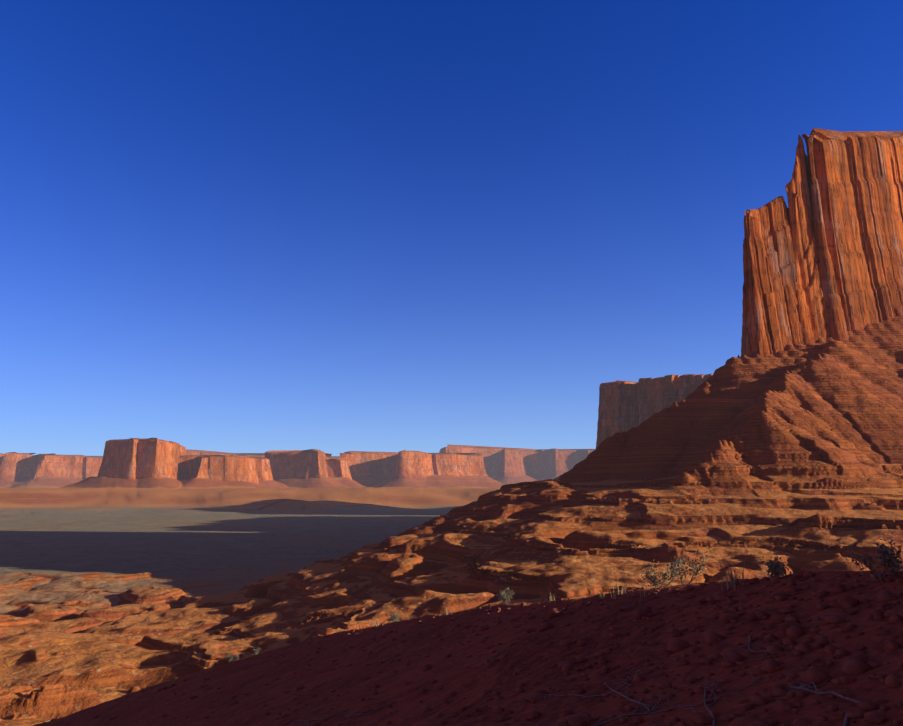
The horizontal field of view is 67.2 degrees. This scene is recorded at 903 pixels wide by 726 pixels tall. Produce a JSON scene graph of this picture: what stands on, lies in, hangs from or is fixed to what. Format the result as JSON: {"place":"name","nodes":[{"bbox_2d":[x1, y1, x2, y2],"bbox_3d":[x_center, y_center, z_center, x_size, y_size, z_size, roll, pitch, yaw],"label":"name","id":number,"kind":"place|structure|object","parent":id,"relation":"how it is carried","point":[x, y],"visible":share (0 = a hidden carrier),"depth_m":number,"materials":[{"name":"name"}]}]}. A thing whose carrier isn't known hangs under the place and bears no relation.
{"place":"outdoors","nodes":[
{"label":"outdoors","id":0,"kind":"place"},
{"bbox_2d":[0,500,386,529],"bbox_3d":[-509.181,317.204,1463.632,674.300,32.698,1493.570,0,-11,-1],"label":"dirt track","id":1,"kind":"structure","parent":0,"point":[217,514],"depth_m":1730.86,"materials":[{"name":"brown soil"}]},
{"bbox_2d":[86,456,339,457],"bbox_3d":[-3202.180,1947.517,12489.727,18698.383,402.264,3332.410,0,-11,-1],"label":"mesa","id":2,"kind":"structure","parent":0,"point":[102,456],"depth_m":11253.09,"materials":[{"name":"brown stone"}]},
{"bbox_2d":[209,514,441,516],"bbox_3d":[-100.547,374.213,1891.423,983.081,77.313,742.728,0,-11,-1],"label":"dirt track","id":3,"kind":"structure","parent":0,"point":[294,516],"depth_m":1525.38,"materials":[{"name":"brown soil"}]},
{"bbox_2d":[0,315,902,725],"bbox_3d":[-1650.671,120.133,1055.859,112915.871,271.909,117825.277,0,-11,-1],"label":"ground","id":4,"kind":"structure","parent":0,"point":[792,455],"depth_m":244.46,"materials":[{"name":"brown stone"}]},
{"bbox_2d":[0,452,102,480],"bbox_3d":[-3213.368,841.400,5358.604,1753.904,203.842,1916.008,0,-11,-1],"label":"mesa","id":5,"kind":"structure","parent":4,"relation":"on","point":[15,466],"depth_m":4600.45,"materials":[{"name":"stone"}]},
{"bbox_2d":[97,438,185,479],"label":"butte","id":6,"kind":"object","parent":4,"relation":"on","point":[135,458],"visible":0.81,"depth_m":2659.94,"materials":[{"name":"brown stone"}]},
{"bbox_2d":[179,454,258,484],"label":"butte","id":7,"kind":"structure","parent":4,"relation":"on","point":[227,468],"depth_m":2825.56,"materials":[{"name":"brown stone"}]},
{"bbox_2d":[186,449,264,456],"bbox_3d":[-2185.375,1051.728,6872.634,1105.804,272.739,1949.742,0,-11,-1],"label":"mesa","id":8,"kind":"structure","parent":4,"relation":"on","point":[196,452],"depth_m":6251.39,"materials":[{"name":"brown stone"}]},
{"bbox_2d":[251,456,272,480],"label":"butte","id":9,"kind":"object","parent":4,"relation":"on","point":[263,470],"visible":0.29,"depth_m":3279.86,"materials":[{"name":"orange stone"}]},
{"bbox_2d":[264,449,331,479],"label":"mesa","id":10,"kind":"structure","parent":4,"relation":"on","point":[304,464],"depth_m":3640.97,"materials":[{"name":"brown stone"}]},
{"bbox_2d":[325,457,351,479],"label":"butte","id":11,"kind":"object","parent":4,"relation":"on","point":[337,467],"depth_m":3872.62,"materials":[{"name":"brown stone"}]},
{"bbox_2d":[339,450,486,479],"bbox_3d":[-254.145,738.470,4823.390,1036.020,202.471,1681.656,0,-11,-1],"label":"mesa","id":12,"kind":"structure","parent":4,"relation":"on","point":[418,465],"depth_m":4235.34,"materials":[{"name":"brown stone"}]},
{"bbox_2d":[41,569,902,725],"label":"pebbles","id":13,"kind":"object","parent":4,"relation":"on","point":[790,626],"visible":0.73,"depth_m":7.52,"materials":[{"name":"brown stone"}]},
{"bbox_2d":[210,562,747,669],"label":"grass tufts","id":14,"kind":"object","parent":4,"relation":"on","point":[732,580],"visible":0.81,"depth_m":11.28,"materials":[{"name":"green plant"}]},
{"bbox_2d":[439,444,594,477],"bbox_3d":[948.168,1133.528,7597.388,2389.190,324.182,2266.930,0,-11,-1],"label":"mesa","id":15,"kind":"structure","parent":4,"relation":"on","point":[507,462],"depth_m":6771.84,"materials":[{"name":"stone"}]},
{"bbox_2d":[226,539,902,661],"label":"shrubs","id":16,"kind":"object","parent":4,"relation":"on","point":[771,564],"visible":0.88,"depth_m":10.67,"materials":[{"name":"plant"}]},
{"bbox_2d":[295,636,861,725],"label":"dead twigs","id":17,"kind":"object","parent":4,"relation":"on","point":[803,686],"visible":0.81,"depth_m":6.05,"materials":[{"name":"brown wood"}]},
{"bbox_2d":[596,374,711,448],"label":"butte","id":18,"kind":"object","parent":4,"relation":"on","point":[626,406],"visible":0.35,"depth_m":1684.44,"materials":[{"name":"stone"}]},
{"bbox_2d":[741,196,803,356],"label":"butte shoulder","id":19,"kind":"object","parent":4,"relation":"on","point":[771,324],"visible":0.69,"depth_m":490.39},
{"bbox_2d":[785,135,827,344],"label":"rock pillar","id":20,"kind":"structure","parent":4,"relation":"on","point":[811,309],"depth_m":505.95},
{"bbox_2d":[802,128,902,341],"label":"butte","id":21,"kind":"object","parent":4,"relation":"on","point":[856,184],"visible":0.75,"depth_m":530.49,"materials":[{"name":"stone"}]},
{"bbox_2d":[0,0,902,455],"label":"sky","id":22,"kind":"structure","parent":0,"point":[334,227],"materials":[{"name":"blue"}]}
]}

